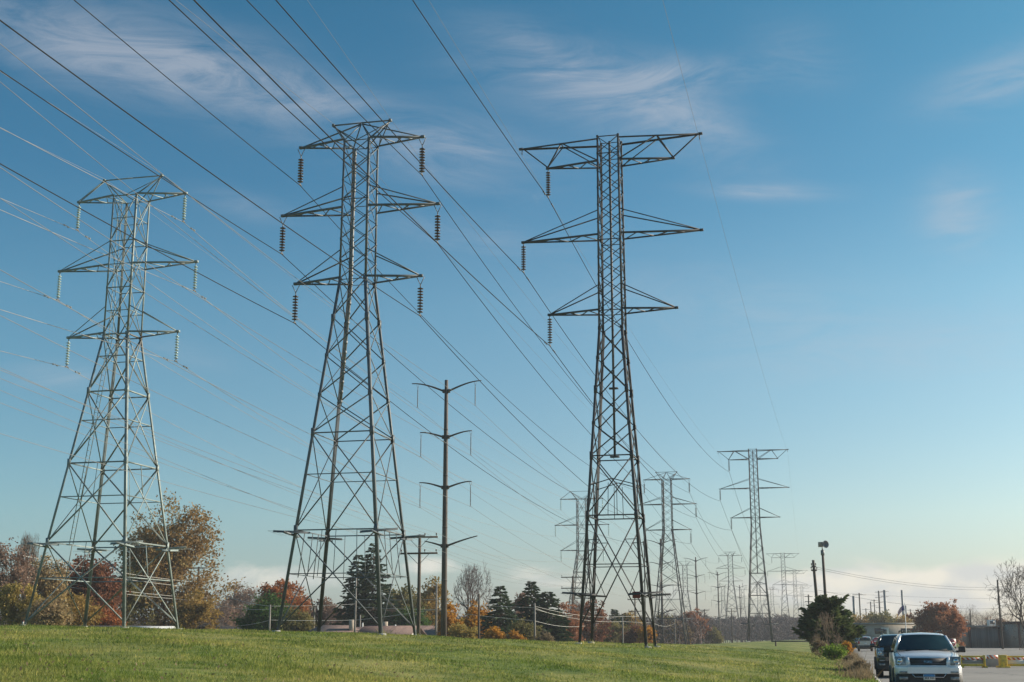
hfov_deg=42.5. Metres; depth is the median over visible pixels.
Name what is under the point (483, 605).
service wire
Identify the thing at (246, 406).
power line
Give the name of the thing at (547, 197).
power line
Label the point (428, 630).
house
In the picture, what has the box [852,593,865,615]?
power pole
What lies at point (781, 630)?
wood
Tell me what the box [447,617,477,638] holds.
bush
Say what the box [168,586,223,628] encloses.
bush
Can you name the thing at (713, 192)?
earth wire
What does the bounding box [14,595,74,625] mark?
bush
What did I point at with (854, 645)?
parked car
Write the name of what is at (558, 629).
spruce tree
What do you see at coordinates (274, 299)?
power line
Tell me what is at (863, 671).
kerb weeds
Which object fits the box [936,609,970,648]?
oak tree
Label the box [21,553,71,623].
autumn tree
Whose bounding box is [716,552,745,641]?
lattice tower
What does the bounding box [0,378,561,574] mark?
power line
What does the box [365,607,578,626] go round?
service wire
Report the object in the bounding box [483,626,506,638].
bush
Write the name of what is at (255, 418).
power line
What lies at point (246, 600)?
leafless tree
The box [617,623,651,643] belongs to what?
bush
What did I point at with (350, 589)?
spruce tree
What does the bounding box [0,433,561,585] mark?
power line
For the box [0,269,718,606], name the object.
power line
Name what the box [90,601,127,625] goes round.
bush
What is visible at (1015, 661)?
road barrier
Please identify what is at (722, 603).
lattice tower
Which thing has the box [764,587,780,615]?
lattice tower
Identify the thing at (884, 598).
power pole
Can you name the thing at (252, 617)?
bush
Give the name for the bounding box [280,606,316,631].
bush
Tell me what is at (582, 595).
lattice tower
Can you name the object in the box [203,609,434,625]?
service wire
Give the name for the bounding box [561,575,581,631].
utility pole
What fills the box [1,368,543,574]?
power line
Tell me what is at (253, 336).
power line
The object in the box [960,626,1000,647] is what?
wall
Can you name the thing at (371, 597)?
spruce tree
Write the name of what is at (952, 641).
road sign
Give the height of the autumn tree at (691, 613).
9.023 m
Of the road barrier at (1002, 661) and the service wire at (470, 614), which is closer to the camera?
the road barrier at (1002, 661)
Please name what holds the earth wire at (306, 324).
attached to the lattice tower at (124, 541)
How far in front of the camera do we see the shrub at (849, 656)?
79.68 m
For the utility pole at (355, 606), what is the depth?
129.31 m
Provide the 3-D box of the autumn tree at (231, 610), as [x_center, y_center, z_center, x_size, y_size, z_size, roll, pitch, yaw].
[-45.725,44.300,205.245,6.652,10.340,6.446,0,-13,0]
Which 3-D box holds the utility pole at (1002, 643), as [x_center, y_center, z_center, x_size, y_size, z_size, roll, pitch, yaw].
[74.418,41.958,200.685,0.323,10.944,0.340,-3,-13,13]
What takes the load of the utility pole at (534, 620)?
on the ground at (802, 647)
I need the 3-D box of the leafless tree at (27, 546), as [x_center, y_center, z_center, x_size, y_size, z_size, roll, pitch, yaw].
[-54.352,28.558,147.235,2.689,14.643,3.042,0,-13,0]
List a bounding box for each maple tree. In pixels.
[51,553,130,613]
[253,577,314,613]
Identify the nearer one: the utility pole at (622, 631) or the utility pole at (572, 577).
the utility pole at (622, 631)
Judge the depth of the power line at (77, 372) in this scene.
99.23 m
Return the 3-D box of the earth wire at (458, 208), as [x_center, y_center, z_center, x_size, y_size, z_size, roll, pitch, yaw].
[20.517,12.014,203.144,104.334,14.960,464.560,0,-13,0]
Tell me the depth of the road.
71.91 m
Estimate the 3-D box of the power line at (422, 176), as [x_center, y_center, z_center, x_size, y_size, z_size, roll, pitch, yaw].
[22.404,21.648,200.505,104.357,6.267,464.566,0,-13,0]
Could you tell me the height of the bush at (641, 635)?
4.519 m
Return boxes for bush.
[0,580,44,624]
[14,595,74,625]
[42,590,106,625]
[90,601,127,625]
[112,557,160,625]
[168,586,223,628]
[229,590,295,629]
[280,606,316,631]
[393,603,434,625]
[434,599,464,636]
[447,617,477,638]
[455,600,493,638]
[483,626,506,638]
[507,629,527,639]
[508,616,544,640]
[533,631,554,640]
[594,618,632,643]
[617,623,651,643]
[634,625,657,642]
[665,622,693,643]
[702,626,726,643]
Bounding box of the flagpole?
[898,603,906,632]
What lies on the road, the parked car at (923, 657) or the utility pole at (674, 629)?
the parked car at (923, 657)
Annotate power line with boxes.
[0,20,731,590]
[0,70,704,576]
[0,82,700,576]
[0,127,686,572]
[0,163,717,590]
[0,167,721,592]
[0,198,702,591]
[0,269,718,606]
[0,281,655,587]
[0,309,687,601]
[0,315,694,603]
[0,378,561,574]
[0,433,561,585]
[1,44,720,577]
[1,198,666,572]
[1,210,670,584]
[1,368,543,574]
[1,370,569,574]
[1,390,536,585]
[1,403,553,585]
[2,351,648,602]
[74,0,704,560]
[169,0,744,576]
[193,0,772,594]
[246,0,736,562]
[275,0,758,577]
[412,0,771,563]
[818,567,1021,587]
[818,569,1017,589]
[819,590,1022,608]
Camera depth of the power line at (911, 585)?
136.13 m
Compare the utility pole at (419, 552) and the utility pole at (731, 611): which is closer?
the utility pole at (419, 552)
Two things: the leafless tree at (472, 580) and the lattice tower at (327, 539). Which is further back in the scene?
the leafless tree at (472, 580)
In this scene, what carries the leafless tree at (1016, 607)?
on the ground at (802, 647)
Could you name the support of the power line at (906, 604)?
attached to the utility pole at (813, 566)
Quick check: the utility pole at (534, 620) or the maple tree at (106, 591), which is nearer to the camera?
the utility pole at (534, 620)
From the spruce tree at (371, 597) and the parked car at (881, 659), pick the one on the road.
the parked car at (881, 659)
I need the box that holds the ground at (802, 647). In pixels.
[0,626,969,681]
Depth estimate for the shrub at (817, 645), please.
89.46 m
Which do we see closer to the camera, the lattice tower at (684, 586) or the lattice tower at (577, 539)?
the lattice tower at (577, 539)
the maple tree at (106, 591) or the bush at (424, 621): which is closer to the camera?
the maple tree at (106, 591)
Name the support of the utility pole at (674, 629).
on the ground at (802, 647)
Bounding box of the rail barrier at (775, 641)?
[772,640,807,645]
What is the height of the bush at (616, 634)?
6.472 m
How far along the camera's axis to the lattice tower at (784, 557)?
482.57 m
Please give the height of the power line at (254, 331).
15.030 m
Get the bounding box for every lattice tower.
[22,174,198,628]
[272,118,441,634]
[519,132,703,647]
[555,491,608,628]
[638,471,696,644]
[673,561,698,616]
[715,585,732,641]
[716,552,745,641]
[717,448,789,641]
[735,588,748,617]
[751,582,768,617]
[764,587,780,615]
[767,553,798,620]
[782,570,807,616]
[792,585,811,614]
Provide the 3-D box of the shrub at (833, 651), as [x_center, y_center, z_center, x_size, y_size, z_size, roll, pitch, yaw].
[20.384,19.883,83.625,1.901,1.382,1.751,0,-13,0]
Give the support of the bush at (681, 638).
on the ground at (802, 647)
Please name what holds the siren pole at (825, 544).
on the ground at (802, 647)
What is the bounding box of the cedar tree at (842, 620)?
[790,594,866,645]
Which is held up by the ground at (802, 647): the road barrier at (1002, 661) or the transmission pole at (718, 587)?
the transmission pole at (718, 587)
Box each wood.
[0,608,720,643]
[698,613,804,642]
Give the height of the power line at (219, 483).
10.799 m
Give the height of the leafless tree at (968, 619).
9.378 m
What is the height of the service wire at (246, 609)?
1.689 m
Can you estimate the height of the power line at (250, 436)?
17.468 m
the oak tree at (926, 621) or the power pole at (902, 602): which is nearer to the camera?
the oak tree at (926, 621)
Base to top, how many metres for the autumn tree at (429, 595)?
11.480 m
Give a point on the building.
(874, 629)
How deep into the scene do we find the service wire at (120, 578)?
138.44 m
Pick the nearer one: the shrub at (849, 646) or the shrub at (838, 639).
the shrub at (849, 646)
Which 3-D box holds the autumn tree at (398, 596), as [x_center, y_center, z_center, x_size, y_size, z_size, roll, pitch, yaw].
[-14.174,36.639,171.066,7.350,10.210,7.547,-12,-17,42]
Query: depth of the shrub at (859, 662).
62.12 m
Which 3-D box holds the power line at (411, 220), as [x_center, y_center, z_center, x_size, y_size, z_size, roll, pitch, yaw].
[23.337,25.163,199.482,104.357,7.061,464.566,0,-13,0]
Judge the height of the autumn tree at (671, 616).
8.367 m
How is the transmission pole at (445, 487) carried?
on the ground at (802, 647)
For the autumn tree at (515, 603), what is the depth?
161.61 m
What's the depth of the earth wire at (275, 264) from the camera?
95.38 m
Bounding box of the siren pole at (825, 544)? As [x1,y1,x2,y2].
[818,540,828,594]
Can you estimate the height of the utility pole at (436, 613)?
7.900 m
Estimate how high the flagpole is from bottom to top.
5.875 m
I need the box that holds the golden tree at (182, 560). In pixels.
[113,487,244,626]
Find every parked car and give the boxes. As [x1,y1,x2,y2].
[851,638,857,647]
[855,636,872,650]
[870,633,897,676]
[884,630,965,681]
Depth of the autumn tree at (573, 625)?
161.08 m
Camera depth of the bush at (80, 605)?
118.86 m
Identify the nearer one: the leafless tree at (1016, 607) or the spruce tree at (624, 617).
the leafless tree at (1016, 607)
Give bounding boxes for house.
[128,626,174,628]
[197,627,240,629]
[307,620,362,631]
[356,622,395,628]
[358,626,426,634]
[367,625,447,635]
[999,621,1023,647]
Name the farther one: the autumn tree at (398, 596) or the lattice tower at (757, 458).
the lattice tower at (757, 458)
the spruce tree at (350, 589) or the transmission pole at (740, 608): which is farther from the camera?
the transmission pole at (740, 608)
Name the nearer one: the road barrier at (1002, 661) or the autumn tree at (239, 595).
the road barrier at (1002, 661)
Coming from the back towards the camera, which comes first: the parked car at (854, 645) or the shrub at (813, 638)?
the parked car at (854, 645)
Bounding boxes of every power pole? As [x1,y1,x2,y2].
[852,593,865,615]
[852,596,855,614]
[875,591,883,614]
[880,590,888,611]
[901,590,904,615]
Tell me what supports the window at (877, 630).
in the building
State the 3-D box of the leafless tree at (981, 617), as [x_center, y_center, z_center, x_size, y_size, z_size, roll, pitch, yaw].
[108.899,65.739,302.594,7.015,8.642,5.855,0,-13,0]
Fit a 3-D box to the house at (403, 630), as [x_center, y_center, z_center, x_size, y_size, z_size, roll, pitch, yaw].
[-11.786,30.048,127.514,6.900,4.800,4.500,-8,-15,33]
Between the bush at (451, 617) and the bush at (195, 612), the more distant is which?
the bush at (195, 612)
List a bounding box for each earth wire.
[0,128,676,560]
[1,72,688,560]
[176,0,714,543]
[307,0,722,538]
[429,1,765,553]
[663,2,793,510]
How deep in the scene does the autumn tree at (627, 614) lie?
229.23 m
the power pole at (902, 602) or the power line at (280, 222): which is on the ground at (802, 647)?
the power pole at (902, 602)
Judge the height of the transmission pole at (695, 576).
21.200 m
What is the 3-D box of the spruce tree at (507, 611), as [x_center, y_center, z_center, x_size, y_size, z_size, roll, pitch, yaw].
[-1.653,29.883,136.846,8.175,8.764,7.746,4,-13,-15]
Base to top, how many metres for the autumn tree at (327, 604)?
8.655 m
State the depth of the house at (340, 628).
130.10 m
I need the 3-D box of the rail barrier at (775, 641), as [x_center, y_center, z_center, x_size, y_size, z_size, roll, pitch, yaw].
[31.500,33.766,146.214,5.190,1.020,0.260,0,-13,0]
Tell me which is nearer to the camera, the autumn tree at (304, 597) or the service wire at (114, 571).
the service wire at (114, 571)
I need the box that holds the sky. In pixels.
[0,0,1023,625]
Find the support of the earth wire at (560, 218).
attached to the lattice tower at (582, 595)
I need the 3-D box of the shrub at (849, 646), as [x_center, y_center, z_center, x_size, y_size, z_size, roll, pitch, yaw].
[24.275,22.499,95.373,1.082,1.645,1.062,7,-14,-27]
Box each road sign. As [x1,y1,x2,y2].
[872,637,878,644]
[949,638,955,646]
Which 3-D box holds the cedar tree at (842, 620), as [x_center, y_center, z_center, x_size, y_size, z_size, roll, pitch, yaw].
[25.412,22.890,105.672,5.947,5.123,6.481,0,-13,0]
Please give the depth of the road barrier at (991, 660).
78.47 m
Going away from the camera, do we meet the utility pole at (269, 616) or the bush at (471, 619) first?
the utility pole at (269, 616)
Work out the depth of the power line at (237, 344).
101.33 m
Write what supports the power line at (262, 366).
attached to the transmission pole at (445, 487)
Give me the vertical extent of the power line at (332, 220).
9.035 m
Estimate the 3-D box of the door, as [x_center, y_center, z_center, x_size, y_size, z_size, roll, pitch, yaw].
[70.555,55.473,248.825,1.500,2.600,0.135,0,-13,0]
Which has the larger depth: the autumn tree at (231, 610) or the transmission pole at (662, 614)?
the transmission pole at (662, 614)
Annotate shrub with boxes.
[810,634,823,642]
[810,638,829,656]
[814,612,839,644]
[818,643,848,659]
[831,633,844,644]
[839,640,855,654]
[841,654,862,661]
[853,659,870,668]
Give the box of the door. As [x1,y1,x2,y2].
[881,627,888,634]
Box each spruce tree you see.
[328,555,377,624]
[337,543,400,626]
[468,586,518,638]
[510,581,552,635]
[527,591,574,641]
[605,609,621,625]
[620,613,627,627]
[626,615,631,631]
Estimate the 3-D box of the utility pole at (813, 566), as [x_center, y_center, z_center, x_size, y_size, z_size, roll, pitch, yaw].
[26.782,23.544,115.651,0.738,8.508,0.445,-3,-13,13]
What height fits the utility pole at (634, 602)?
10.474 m
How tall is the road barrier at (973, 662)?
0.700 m
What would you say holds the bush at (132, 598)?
on the ground at (802, 647)
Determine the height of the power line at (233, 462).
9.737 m
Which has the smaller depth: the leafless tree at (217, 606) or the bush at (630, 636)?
the leafless tree at (217, 606)
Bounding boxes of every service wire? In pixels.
[31,564,186,586]
[37,558,197,582]
[202,599,266,609]
[203,585,348,605]
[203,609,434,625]
[357,599,561,615]
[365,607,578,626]
[536,606,650,616]
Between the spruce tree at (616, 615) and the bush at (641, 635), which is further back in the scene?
the spruce tree at (616, 615)
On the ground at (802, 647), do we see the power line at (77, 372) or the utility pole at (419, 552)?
the utility pole at (419, 552)
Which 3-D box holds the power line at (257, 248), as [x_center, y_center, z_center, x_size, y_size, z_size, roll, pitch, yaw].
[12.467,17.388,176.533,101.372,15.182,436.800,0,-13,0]
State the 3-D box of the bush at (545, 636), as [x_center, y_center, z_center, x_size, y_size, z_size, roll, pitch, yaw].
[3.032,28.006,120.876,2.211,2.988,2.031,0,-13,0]
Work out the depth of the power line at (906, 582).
134.71 m
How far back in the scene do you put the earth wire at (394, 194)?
80.48 m
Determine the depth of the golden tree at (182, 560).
146.66 m
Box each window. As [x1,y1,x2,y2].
[875,628,883,633]
[901,628,910,633]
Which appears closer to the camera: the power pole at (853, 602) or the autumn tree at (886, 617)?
the autumn tree at (886, 617)
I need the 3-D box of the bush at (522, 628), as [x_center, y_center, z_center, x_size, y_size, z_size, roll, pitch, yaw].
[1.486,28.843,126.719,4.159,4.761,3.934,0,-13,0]
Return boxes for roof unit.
[987,620,995,625]
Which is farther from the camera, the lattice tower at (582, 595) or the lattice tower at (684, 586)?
the lattice tower at (684, 586)
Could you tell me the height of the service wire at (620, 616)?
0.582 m
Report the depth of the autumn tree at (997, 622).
292.92 m
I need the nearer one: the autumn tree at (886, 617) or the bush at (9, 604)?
the bush at (9, 604)
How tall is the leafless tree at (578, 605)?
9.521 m
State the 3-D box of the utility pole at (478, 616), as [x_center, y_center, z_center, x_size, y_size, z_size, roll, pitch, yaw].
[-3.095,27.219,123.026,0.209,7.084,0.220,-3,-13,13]
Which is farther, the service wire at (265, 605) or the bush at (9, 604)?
the service wire at (265, 605)
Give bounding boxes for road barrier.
[959,655,987,667]
[986,655,998,666]
[996,655,1010,667]
[1007,656,1023,665]
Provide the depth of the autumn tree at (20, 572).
122.97 m
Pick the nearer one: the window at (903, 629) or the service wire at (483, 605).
the service wire at (483, 605)
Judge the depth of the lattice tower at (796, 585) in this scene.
604.46 m
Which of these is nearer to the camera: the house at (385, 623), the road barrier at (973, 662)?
the road barrier at (973, 662)
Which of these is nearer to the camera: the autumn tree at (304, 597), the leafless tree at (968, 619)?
the autumn tree at (304, 597)
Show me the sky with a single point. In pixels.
(864, 159)
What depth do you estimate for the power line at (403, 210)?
50.95 m
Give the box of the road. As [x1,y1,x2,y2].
[854,648,1023,681]
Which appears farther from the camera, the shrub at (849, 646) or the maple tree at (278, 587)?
the maple tree at (278, 587)
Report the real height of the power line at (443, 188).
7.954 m
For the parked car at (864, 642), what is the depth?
166.81 m
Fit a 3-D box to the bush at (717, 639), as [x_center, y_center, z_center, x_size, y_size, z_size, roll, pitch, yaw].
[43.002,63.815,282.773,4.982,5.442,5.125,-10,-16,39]
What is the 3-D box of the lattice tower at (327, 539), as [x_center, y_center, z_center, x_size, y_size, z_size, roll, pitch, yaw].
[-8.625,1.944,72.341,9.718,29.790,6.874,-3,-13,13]
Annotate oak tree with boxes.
[906,598,966,635]
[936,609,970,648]
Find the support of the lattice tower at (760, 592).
on the ground at (802, 647)
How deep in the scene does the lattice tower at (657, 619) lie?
212.12 m
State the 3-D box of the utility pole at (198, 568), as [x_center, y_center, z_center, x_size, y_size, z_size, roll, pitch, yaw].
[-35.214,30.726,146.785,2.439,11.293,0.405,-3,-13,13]
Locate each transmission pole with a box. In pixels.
[412,380,480,635]
[647,539,676,643]
[687,557,705,612]
[708,572,725,630]
[732,585,747,619]
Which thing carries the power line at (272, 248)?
attached to the lattice tower at (327, 539)
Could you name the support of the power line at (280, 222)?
attached to the lattice tower at (327, 539)
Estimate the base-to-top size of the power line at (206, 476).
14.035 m
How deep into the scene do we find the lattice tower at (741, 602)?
703.98 m
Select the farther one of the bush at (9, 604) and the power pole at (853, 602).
the power pole at (853, 602)
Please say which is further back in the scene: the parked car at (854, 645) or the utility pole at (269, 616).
the parked car at (854, 645)
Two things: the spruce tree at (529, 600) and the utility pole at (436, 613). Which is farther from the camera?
the spruce tree at (529, 600)
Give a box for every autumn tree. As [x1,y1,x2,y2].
[0,537,41,624]
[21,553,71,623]
[202,592,239,626]
[223,579,254,626]
[286,580,312,614]
[308,596,343,626]
[376,583,429,624]
[413,575,452,625]
[511,592,530,623]
[549,601,585,641]
[570,598,613,641]
[623,610,646,628]
[650,613,678,643]
[678,607,712,640]
[851,612,873,622]
[866,609,896,622]
[894,613,915,622]
[983,617,1016,627]
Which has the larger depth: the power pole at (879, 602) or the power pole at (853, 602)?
the power pole at (879, 602)
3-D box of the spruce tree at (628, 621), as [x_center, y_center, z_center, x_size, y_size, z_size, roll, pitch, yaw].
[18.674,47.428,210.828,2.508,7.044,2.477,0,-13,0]
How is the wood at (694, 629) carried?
on the ground at (802, 647)
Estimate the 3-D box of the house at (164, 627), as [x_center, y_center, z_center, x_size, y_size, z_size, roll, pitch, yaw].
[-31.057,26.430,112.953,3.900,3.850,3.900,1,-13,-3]
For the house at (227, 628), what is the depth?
146.12 m
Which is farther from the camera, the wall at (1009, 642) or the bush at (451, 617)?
the wall at (1009, 642)
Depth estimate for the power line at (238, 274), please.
71.84 m
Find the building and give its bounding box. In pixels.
[853,623,918,645]
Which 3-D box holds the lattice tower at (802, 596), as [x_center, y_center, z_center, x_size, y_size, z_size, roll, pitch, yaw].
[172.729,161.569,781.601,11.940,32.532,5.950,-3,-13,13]
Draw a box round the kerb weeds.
[827,649,884,680]
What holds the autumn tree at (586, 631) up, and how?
on the ground at (802, 647)
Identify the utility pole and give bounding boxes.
[188,565,207,628]
[268,605,270,629]
[354,578,356,632]
[400,533,437,634]
[435,583,436,635]
[478,594,479,638]
[534,603,535,639]
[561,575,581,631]
[622,616,623,642]
[627,598,641,623]
[674,613,675,643]
[726,608,736,642]
[811,560,819,652]
[997,583,1003,648]
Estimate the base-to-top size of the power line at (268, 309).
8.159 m
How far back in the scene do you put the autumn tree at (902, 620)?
325.81 m
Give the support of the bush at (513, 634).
on the ground at (802, 647)
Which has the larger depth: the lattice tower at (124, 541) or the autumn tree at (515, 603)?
the autumn tree at (515, 603)
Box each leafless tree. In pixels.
[19,531,41,599]
[205,596,231,626]
[240,583,260,616]
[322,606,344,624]
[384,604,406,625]
[452,563,494,617]
[567,594,583,634]
[959,605,986,627]
[973,609,998,625]
[985,560,1023,649]

